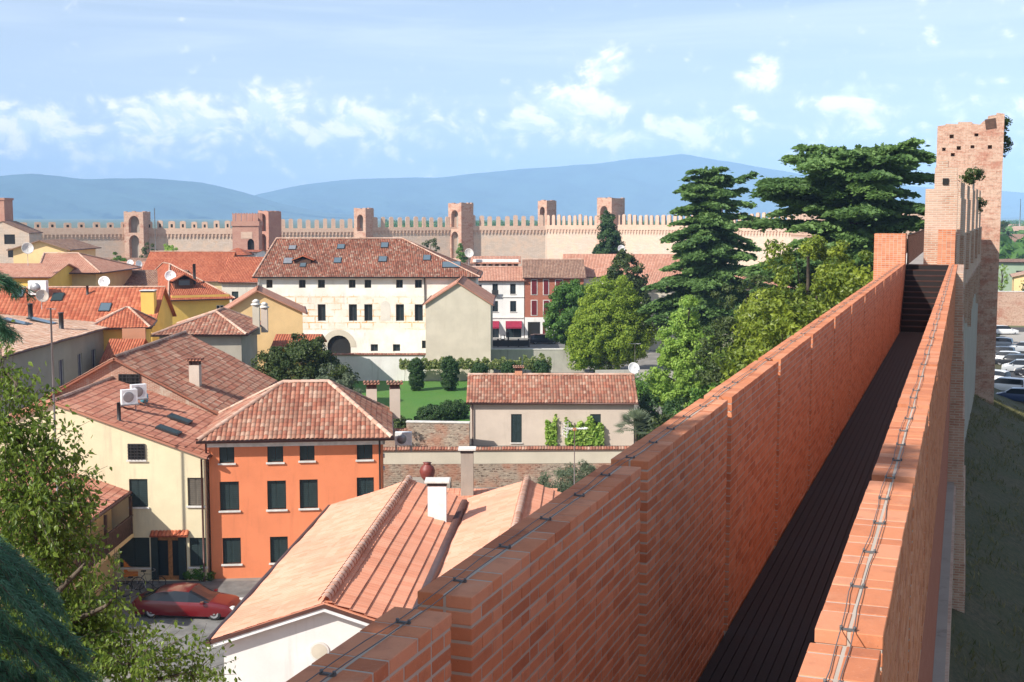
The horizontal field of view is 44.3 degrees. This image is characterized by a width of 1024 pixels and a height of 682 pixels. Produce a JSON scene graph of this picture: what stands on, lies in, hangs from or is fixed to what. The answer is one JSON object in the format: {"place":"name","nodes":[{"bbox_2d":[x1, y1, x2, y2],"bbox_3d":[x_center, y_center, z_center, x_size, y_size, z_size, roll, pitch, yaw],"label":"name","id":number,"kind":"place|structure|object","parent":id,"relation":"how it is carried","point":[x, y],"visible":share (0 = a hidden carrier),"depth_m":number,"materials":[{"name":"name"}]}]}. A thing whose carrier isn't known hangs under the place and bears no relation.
{"place":"outdoors","nodes":[
{"label":"outdoors","id":0,"kind":"place"},
{"bbox_2d":[6,238,100,262],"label":"peach gable house","id":1,"kind":"structure","parent":0,"point":[41,247],"depth_m":204.69,"materials":[{"name":"paint"}]},
{"bbox_2d":[0,303,108,414],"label":"grey house","id":2,"kind":"structure","parent":0,"point":[78,348],"depth_m":109.03,"materials":[{"name":"beige paint"}]},
{"bbox_2d":[0,456,133,611],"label":"balcony wing","id":3,"kind":"structure","parent":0,"point":[113,495],"depth_m":63.21,"materials":[{"name":"paint"}]},
{"bbox_2d":[0,286,176,341],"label":"yellow gable house","id":4,"kind":"structure","parent":0,"point":[89,303],"depth_m":133.70,"materials":[{"name":"tile"}]},
{"bbox_2d":[98,339,147,364],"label":"house","id":5,"kind":"structure","parent":0,"point":[115,346],"depth_m":114.55,"materials":[{"name":"tile"}]},
{"bbox_2d":[23,330,278,500],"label":"patched brick house","id":6,"kind":"structure","parent":0,"point":[186,368],"depth_m":77.47,"materials":[{"name":"tile"}]},
{"bbox_2d":[95,581,257,669],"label":"courtyard","id":7,"kind":"structure","parent":0,"point":[240,588],"depth_m":58.94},
{"bbox_2d":[132,582,243,620],"bbox_3d":[-15.480,12.389,60.156,4.950,1.424,2.190,1,6,6],"label":"parked car","id":8,"kind":"object","parent":7,"relation":"on","point":[188,599],"visible":0.88,"depth_m":59.40,"materials":[{"name":"red paint"}]},
{"bbox_2d":[150,299,268,367],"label":"grey hip house","id":9,"kind":"structure","parent":0,"point":[230,332],"depth_m":110.46,"materials":[{"name":"tile"}]},
{"bbox_2d":[218,257,263,301],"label":"dark eave house","id":10,"kind":"structure","parent":0,"point":[236,280],"depth_m":191.49,"materials":[{"name":"tile"}]},
{"bbox_2d":[270,334,326,376],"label":"red lean house","id":11,"kind":"structure","parent":0,"point":[280,339],"depth_m":122.06,"materials":[{"name":"tile"}]},
{"bbox_2d":[195,379,402,579],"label":"orange house","id":12,"kind":"structure","parent":0,"point":[290,461],"depth_m":66.13,"materials":[{"name":"paint"}]},
{"bbox_2d":[219,481,240,512],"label":"window","id":13,"kind":"structure","parent":12,"relation":"in","point":[229,493],"depth_m":65.87,"materials":[{"name":"wood"}]},
{"bbox_2d":[221,538,242,565],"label":"window","id":14,"kind":"structure","parent":12,"relation":"in","point":[231,546],"depth_m":66.16,"materials":[{"name":"wood"}]},
{"bbox_2d":[266,480,287,511],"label":"window","id":15,"kind":"structure","parent":12,"relation":"in","point":[276,489],"depth_m":66.11,"materials":[{"name":"wood"}]},
{"bbox_2d":[269,536,287,564],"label":"window","id":16,"kind":"structure","parent":12,"relation":"in","point":[279,545],"depth_m":66.40,"materials":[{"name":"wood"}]},
{"bbox_2d":[298,479,318,509],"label":"window","id":17,"kind":"structure","parent":12,"relation":"in","point":[308,488],"depth_m":66.27,"materials":[{"name":"wood"}]},
{"bbox_2d":[252,237,482,352],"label":"frescoed palace","id":18,"kind":"structure","parent":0,"point":[362,295],"depth_m":165.68,"materials":[{"name":"paint"}]},
{"bbox_2d":[328,335,350,352],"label":"arched door","id":19,"kind":"structure","parent":18,"relation":"in","point":[338,344],"depth_m":166.21,"materials":[{"name":"wood"}]},
{"bbox_2d":[205,446,561,681],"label":"rose tiled house","id":20,"kind":"structure","parent":0,"point":[337,574],"depth_m":43.52,"materials":[{"name":"orange tile"}]},
{"bbox_2d":[92,347,690,681],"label":"town ground","id":21,"kind":"structure","parent":0,"point":[649,361],"depth_m":154.08,"materials":[{"name":"asphalt"}]},
{"bbox_2d":[0,221,42,262],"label":"wall end house","id":22,"kind":"structure","parent":21,"relation":"on","point":[13,234],"depth_m":284.98,"materials":[{"name":"paint"}]},
{"bbox_2d":[0,263,76,287],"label":"yellow row house","id":23,"kind":"structure","parent":21,"relation":"on","point":[53,274],"depth_m":152.97,"materials":[{"name":"tile"}]},
{"bbox_2d":[0,267,104,681],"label":"cedar","id":24,"kind":"object","parent":21,"relation":"on","point":[13,588],"visible":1,"depth_m":8.58,"materials":[{"name":"green plant"}]},
{"bbox_2d":[20,222,124,257],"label":"curtain wall","id":25,"kind":"structure","parent":21,"relation":"on","point":[109,240],"depth_m":326.08,"materials":[{"name":"stone"}]},
{"bbox_2d":[39,252,140,285],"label":"ochre house","id":26,"kind":"structure","parent":21,"relation":"on","point":[90,270],"depth_m":162.99,"materials":[{"name":"tile"}]},
{"bbox_2d":[0,376,229,581],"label":"cream house","id":27,"kind":"structure","parent":21,"relation":"on","point":[153,454],"depth_m":65.31,"materials":[{"name":"paint"}]},
{"bbox_2d":[118,538,150,569],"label":"window","id":28,"kind":"structure","parent":27,"relation":"in","point":[136,552],"depth_m":65.61,"materials":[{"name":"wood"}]},
{"bbox_2d":[126,444,145,461],"bbox_3d":[-19.414,5.771,64.919,1.029,0.919,0.130,0,6,1],"label":"window","id":29,"kind":"structure","parent":27,"relation":"in","point":[136,452],"depth_m":64.93,"materials":[{"name":"metal"}]},
{"bbox_2d":[128,479,149,508],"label":"window","id":30,"kind":"structure","parent":27,"relation":"in","point":[139,487],"depth_m":65.29,"materials":[{"name":"wood"}]},
{"bbox_2d":[158,537,186,579],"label":"door","id":31,"kind":"structure","parent":27,"relation":"in","point":[168,557],"depth_m":65.68,"materials":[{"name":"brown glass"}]},
{"bbox_2d":[186,478,205,507],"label":"window","id":32,"kind":"structure","parent":27,"relation":"in","point":[194,484],"depth_m":65.26,"materials":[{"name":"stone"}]},
{"bbox_2d":[188,538,207,568],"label":"window","id":33,"kind":"structure","parent":27,"relation":"in","point":[196,547],"depth_m":65.58,"materials":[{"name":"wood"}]},
{"bbox_2d":[0,319,241,681],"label":"leafy tree","id":34,"kind":"object","parent":21,"relation":"on","point":[48,527],"visible":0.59,"depth_m":15.62,"materials":[{"name":"green plant"}]},
{"bbox_2d":[92,306,157,350],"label":"hipped annex","id":35,"kind":"object","parent":21,"relation":"on","point":[127,322],"visible":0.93,"depth_m":119.33,"materials":[{"name":"tile"}]},
{"bbox_2d":[124,211,150,257],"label":"open backed tower","id":36,"kind":"structure","parent":21,"relation":"on","point":[136,231],"depth_m":327.50,"materials":[{"name":"brick"}]},
{"bbox_2d":[123,270,190,285],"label":"brown roof house","id":37,"kind":"structure","parent":21,"relation":"on","point":[143,277],"depth_m":171.40,"materials":[{"name":"tile"}]},
{"bbox_2d":[142,252,237,289],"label":"plain house","id":38,"kind":"structure","parent":21,"relation":"on","point":[210,266],"depth_m":216.87,"materials":[{"name":"tile"}]},
{"bbox_2d":[149,220,232,251],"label":"curtain wall","id":39,"kind":"structure","parent":21,"relation":"on","point":[204,238],"depth_m":331.49,"materials":[{"name":"brick"}]},
{"bbox_2d":[155,262,235,324],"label":"yellow dormer house","id":40,"kind":"structure","parent":21,"relation":"on","point":[191,295],"depth_m":162.58,"materials":[{"name":"paint"}]},
{"bbox_2d":[231,213,262,249],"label":"gate tower","id":41,"kind":"structure","parent":21,"relation":"on","point":[247,232],"depth_m":298.97,"materials":[{"name":"red brick"}]},
{"bbox_2d":[224,285,307,373],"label":"peach back house","id":42,"kind":"structure","parent":21,"relation":"on","point":[285,315],"depth_m":129.48,"materials":[{"name":"paint"}]},
{"bbox_2d":[258,210,281,252],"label":"open backed tower","id":43,"kind":"structure","parent":21,"relation":"on","point":[271,229],"depth_m":311.71,"materials":[{"name":"beige brick"}]},
{"bbox_2d":[250,332,359,389],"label":"dark garden tree","id":44,"kind":"object","parent":21,"relation":"on","point":[307,355],"visible":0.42,"depth_m":107.38,"materials":[{"name":"green plant"}]},
{"bbox_2d":[281,219,361,238],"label":"curtain wall","id":45,"kind":"structure","parent":21,"relation":"on","point":[316,231],"depth_m":336.89,"materials":[{"name":"brick"}]},
{"bbox_2d":[354,208,373,238],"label":"open backed tower","id":46,"kind":"structure","parent":21,"relation":"on","point":[363,218],"depth_m":338.06,"materials":[{"name":"brick"}]},
{"bbox_2d":[372,216,457,257],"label":"curtain wall","id":47,"kind":"structure","parent":21,"relation":"on","point":[424,233],"depth_m":345.12,"materials":[{"name":"stone"}]},
{"bbox_2d":[422,274,495,360],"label":"beige gable house","id":48,"kind":"structure","parent":21,"relation":"on","point":[459,316],"depth_m":148.60,"materials":[{"name":"paint"}]},
{"bbox_2d":[448,203,473,265],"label":"open backed tower","id":49,"kind":"structure","parent":21,"relation":"on","point":[462,213],"depth_m":347.04,"materials":[{"name":"brick"}]},
{"bbox_2d":[470,256,520,265],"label":"clerestory house","id":50,"kind":"structure","parent":21,"relation":"on","point":[495,261],"depth_m":202.74,"materials":[{"name":"white paint"}]},
{"bbox_2d":[473,215,545,265],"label":"curtain wall","id":51,"kind":"structure","parent":21,"relation":"on","point":[524,241],"depth_m":350.60,"materials":[{"name":"stone"}]},
{"bbox_2d":[491,348,583,371],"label":"garden wall","id":52,"kind":"structure","parent":21,"relation":"on","point":[559,358],"depth_m":153.15,"materials":[{"name":"paint"}]},
{"bbox_2d":[538,200,555,259],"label":"open backed tower","id":53,"kind":"structure","parent":21,"relation":"on","point":[546,208],"depth_m":352.37,"materials":[{"name":"brick"}]},
{"bbox_2d":[536,466,584,491],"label":"olive bush","id":54,"kind":"object","parent":21,"relation":"on","point":[561,488],"visible":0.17,"depth_m":75.09,"materials":[{"name":"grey plant"}]},
{"bbox_2d":[542,278,586,344],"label":"garden tree","id":55,"kind":"object","parent":21,"relation":"on","point":[565,300],"visible":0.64,"depth_m":170.97,"materials":[{"name":"green plant"}]},
{"bbox_2d":[545,214,596,259],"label":"curtain wall","id":56,"kind":"structure","parent":21,"relation":"on","point":[569,238],"depth_m":348.73,"materials":[{"name":"stone"}]},
{"bbox_2d":[556,459,595,487],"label":"olive bush","id":57,"kind":"object","parent":21,"relation":"on","point":[584,468],"visible":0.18,"depth_m":79.12,"materials":[{"name":"green plant"}]},
{"bbox_2d":[592,210,625,253],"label":"cypress like tree","id":58,"kind":"object","parent":21,"relation":"on","point":[610,243],"visible":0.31,"depth_m":236.18,"materials":[{"name":"green plant"}]},
{"bbox_2d":[597,197,624,243],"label":"open backed tower","id":59,"kind":"structure","parent":21,"relation":"on","point":[615,206],"depth_m":341.82,"materials":[{"name":"brick"}]},
{"bbox_2d":[563,274,659,370],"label":"round tree","id":60,"kind":"object","parent":21,"relation":"on","point":[604,330],"visible":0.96,"depth_m":147.81,"materials":[{"name":"green plant"}]},
{"bbox_2d":[563,254,679,299],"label":"long salmon house","id":61,"kind":"structure","parent":21,"relation":"on","point":[596,265],"depth_m":204.26,"materials":[{"name":"tile"}]},
{"bbox_2d":[606,248,651,305],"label":"dark magnolia","id":62,"kind":"object","parent":21,"relation":"on","point":[624,260],"visible":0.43,"depth_m":170.81,"materials":[{"name":"green plant"}]},
{"bbox_2d":[617,214,692,253],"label":"curtain wall","id":63,"kind":"structure","parent":21,"relation":"on","point":[640,238],"depth_m":335.50,"materials":[{"name":"brick"}]},
{"bbox_2d":[634,393,685,436],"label":"garden bush","id":64,"kind":"object","parent":21,"relation":"on","point":[669,407],"visible":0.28,"depth_m":106.75,"materials":[{"name":"green plant"}]},
{"bbox_2d":[640,294,724,408],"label":"maple tree","id":65,"kind":"object","parent":21,"relation":"on","point":[675,357],"visible":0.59,"depth_m":111.35,"materials":[{"name":"green plant"}]},
{"bbox_2d":[634,166,776,341],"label":"tall cedar","id":66,"kind":"object","parent":21,"relation":"on","point":[706,251],"visible":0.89,"depth_m":145.40,"materials":[{"name":"green plant"}]},
{"bbox_2d":[691,273,770,384],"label":"holm oak","id":67,"kind":"object","parent":21,"relation":"on","point":[713,376],"visible":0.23,"depth_m":98.19,"materials":[{"name":"green plant"}]},
{"bbox_2d":[708,296,795,390],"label":"magnolia tree","id":68,"kind":"object","parent":21,"relation":"on","point":[735,356],"visible":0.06,"depth_m":74.35,"materials":[{"name":"green plant"}]},
{"bbox_2d":[727,212,790,265],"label":"curtain wall","id":69,"kind":"structure","parent":21,"relation":"on","point":[759,238],"depth_m":310.48,"materials":[{"name":"stone"}]},
{"bbox_2d":[721,295,820,382],"bbox_3d":[13.591,5.288,62.681,7.865,15.270,5.371,0,6,0],"label":"magnolia tree","id":70,"kind":"object","parent":21,"relation":"on","point":[788,322],"visible":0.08,"depth_m":62.03,"materials":[{"name":"green plant"}]},
{"bbox_2d":[734,234,857,371],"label":"magnolia tree","id":71,"kind":"object","parent":21,"relation":"on","point":[818,248],"visible":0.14,"depth_m":83.71,"materials":[{"name":"green plant"}]},
{"bbox_2d":[727,137,935,303],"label":"spreading cedar","id":72,"kind":"object","parent":21,"relation":"on","point":[843,192],"visible":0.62,"depth_m":107.38,"materials":[{"name":"green plant"}]},
{"bbox_2d":[795,249,873,331],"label":"magnolia tree","id":73,"kind":"object","parent":21,"relation":"on","point":[839,276],"visible":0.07,"depth_m":69.72,"materials":[{"name":"green plant"}]},
{"bbox_2d":[918,264,965,681],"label":"medieval town wall","id":74,"kind":"structure","parent":21,"relation":"on","point":[946,590],"depth_m":33.26,"materials":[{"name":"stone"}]},
{"bbox_2d":[286,263,904,681],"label":"brick parapet","id":75,"kind":"structure","parent":74,"relation":"on","point":[646,557],"depth_m":8.87,"materials":[{"name":"brick"}]},
{"bbox_2d":[698,332,923,681],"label":"walkway","id":76,"kind":"structure","parent":74,"relation":"on","point":[769,635],"depth_m":14.13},
{"bbox_2d":[900,264,948,331],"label":"staircase","id":77,"kind":"structure","parent":76,"relation":"on","point":[922,284],"depth_m":42.83,"materials":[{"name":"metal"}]},
{"bbox_2d":[796,264,957,681],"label":"brick parapet","id":78,"kind":"structure","parent":74,"relation":"on","point":[869,627],"depth_m":7.26,"materials":[{"name":"brick"}]},
{"bbox_2d":[873,233,906,281],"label":"brick pier","id":79,"kind":"structure","parent":74,"relation":"on","point":[890,250],"depth_m":43.70,"materials":[{"name":"brick"}]},
{"bbox_2d":[923,160,981,440],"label":"battlemented wall","id":80,"kind":"structure","parent":21,"relation":"on","point":[951,202],"depth_m":53.87,"materials":[{"name":"brick"}]},
{"bbox_2d":[906,252,923,263],"bbox_3d":[21.679,-4.541,64.645,2.060,0.320,43.420,2,6,20],"label":"landing","id":81,"kind":"object","parent":80,"relation":"attached to","point":[918,259],"visible":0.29,"depth_m":49.15,"materials":[{"name":"stone"}]},
{"bbox_2d":[907,230,923,263],"bbox_3d":[18.968,-4.596,58.208,0.050,1.085,29.300,2,6,20],"label":"railing","id":82,"kind":"object","parent":81,"relation":"on","point":[915,245],"visible":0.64,"depth_m":50.62,"materials":[{"name":"metal"}]},
{"bbox_2d":[937,229,955,264],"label":"brick pier","id":83,"kind":"structure","parent":80,"relation":"attached to","point":[946,246],"depth_m":43.77,"materials":[{"name":"brick"}]},
{"bbox_2d":[350,380,469,420],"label":"lawn","id":84,"kind":"structure","parent":0,"point":[431,392],"depth_m":133.32,"materials":[{"name":"green plant"}]},
{"bbox_2d":[326,353,425,380],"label":"garden wall","id":85,"kind":"structure","parent":84,"relation":"on","point":[376,366],"depth_m":144.98,"materials":[{"name":"white paint"}]},
{"bbox_2d":[407,358,426,390],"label":"clipped shrub","id":86,"kind":"object","parent":84,"relation":"on","point":[417,375],"visible":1,"depth_m":136.47,"materials":[{"name":"green plant"}]},
{"bbox_2d":[414,403,449,420],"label":"round hedge","id":87,"kind":"object","parent":84,"relation":"on","point":[430,412],"visible":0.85,"depth_m":114.77,"materials":[{"name":"green plant"}]},
{"bbox_2d":[399,356,476,381],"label":"vine row","id":88,"kind":"object","parent":84,"relation":"on","point":[468,363],"visible":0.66,"depth_m":143.15,"materials":[{"name":"green plant"}]},
{"bbox_2d":[439,355,459,390],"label":"clipped shrub","id":89,"kind":"object","parent":84,"relation":"on","point":[448,367],"visible":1,"depth_m":136.39,"materials":[{"name":"green plant"}]},
{"bbox_2d":[439,399,469,419],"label":"round hedge","id":90,"kind":"object","parent":84,"relation":"on","point":[456,409],"visible":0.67,"depth_m":117.37,"materials":[{"name":"green plant"}]},
{"bbox_2d":[0,174,1023,218],"bbox_3d":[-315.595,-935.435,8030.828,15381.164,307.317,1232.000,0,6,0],"label":"hills","id":91,"kind":"structure","parent":0,"point":[38,196],"depth_m":7984.00,"materials":[{"name":"blue"}]},
{"bbox_2d":[0,0,1023,194],"label":"sky","id":92,"kind":"structure","parent":0,"point":[253,97],"materials":[{"name":"blue"}]},
{"bbox_2d":[13,219,1023,326],"bbox_3d":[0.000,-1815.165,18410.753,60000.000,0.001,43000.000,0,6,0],"label":"ground","id":93,"kind":"structure","parent":0,"point":[73,222],"depth_m":4204.88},
{"bbox_2d":[385,219,1023,258],"bbox_3d":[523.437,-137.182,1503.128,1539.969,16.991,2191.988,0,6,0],"label":"woods","id":94,"kind":"object","parent":93,"relation":"on","point":[1009,248],"visible":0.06,"depth_m":693.32,"materials":[{"name":"green plant"}]},
{"bbox_2d":[997,291,1023,325],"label":"brick wall","id":95,"kind":"structure","parent":93,"relation":"on","point":[1010,308],"depth_m":218.28,"materials":[{"name":"brick"}]},
{"bbox_2d":[493,337,564,346],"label":"street","id":96,"kind":"structure","parent":0,"point":[559,344],"depth_m":186.24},
{"bbox_2d":[472,266,525,337],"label":"white shop house","id":97,"kind":"structure","parent":96,"relation":"on","point":[504,285],"depth_m":195.52,"materials":[{"name":"paint"}]},
{"bbox_2d":[522,258,585,337],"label":"red brick house","id":98,"kind":"structure","parent":96,"relation":"on","point":[542,278],"depth_m":195.57,"materials":[{"name":"brick"}]},
{"bbox_2d":[458,445,630,488],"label":"garden path","id":99,"kind":"structure","parent":0,"point":[522,445],"depth_m":104.33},
{"bbox_2d":[406,420,469,446],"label":"garden wall","id":100,"kind":"structure","parent":99,"relation":"on","point":[441,433],"depth_m":102.49,"materials":[{"name":"brick"}]},
{"bbox_2d":[383,445,628,487],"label":"garden wall","id":101,"kind":"structure","parent":99,"relation":"on","point":[500,466],"depth_m":88.10,"materials":[{"name":"brick"}]},
{"bbox_2d":[466,365,637,445],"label":"beige outbuilding","id":102,"kind":"structure","parent":99,"relation":"on","point":[505,408],"depth_m":104.30,"materials":[{"name":"paint"}]},
{"bbox_2d":[545,414,557,445],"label":"climbing vine","id":103,"kind":"object","parent":102,"relation":"attached to","point":[551,433],"visible":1,"depth_m":104.00,"materials":[{"name":"green plant"}]},
{"bbox_2d":[564,415,604,445],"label":"climbing vine","id":104,"kind":"object","parent":102,"relation":"attached to","point":[590,436],"visible":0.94,"depth_m":103.87,"materials":[{"name":"green plant"}]},
{"bbox_2d":[613,407,656,442],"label":"tree","id":105,"kind":"object","parent":99,"relation":"on","point":[640,415],"visible":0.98,"depth_m":100.13,"materials":[{"name":"green plant"}]},
{"bbox_2d":[254,154,1023,216],"bbox_3d":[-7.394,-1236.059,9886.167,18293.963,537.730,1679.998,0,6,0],"label":"mountains","id":106,"kind":"structure","parent":0,"point":[648,186],"depth_m":9890.98,"materials":[{"name":"blue"}]},
{"bbox_2d":[635,272,791,349],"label":"salmon roof house","id":107,"kind":"structure","parent":0,"point":[654,277],"depth_m":178.99,"materials":[{"name":"beige paint"}]},
{"bbox_2d":[949,334,1023,681],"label":"grass bank","id":108,"kind":"structure","parent":0,"point":[976,620],"depth_m":46.27,"materials":[{"name":"plant"}]},
{"bbox_2d":[936,113,1004,403],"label":"wall tower","id":109,"kind":"structure","parent":108,"relation":"on","point":[962,146],"depth_m":84.92,"materials":[{"name":"brick"}]},
{"bbox_2d":[998,259,1023,290],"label":"green block","id":110,"kind":"structure","parent":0,"point":[1014,265],"depth_m":285.51,"materials":[{"name":"paint"}]},
{"bbox_2d":[1010,327,1023,402],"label":"ring road","id":111,"kind":"structure","parent":0,"point":[1020,329],"depth_m":175.25,"materials":[{"name":"asphalt"}]},
{"bbox_2d":[994,377,1023,390],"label":"parked car","id":112,"kind":"object","parent":111,"relation":"on","point":[1004,383],"visible":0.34,"depth_m":135.35,"materials":[{"name":"white paint"}]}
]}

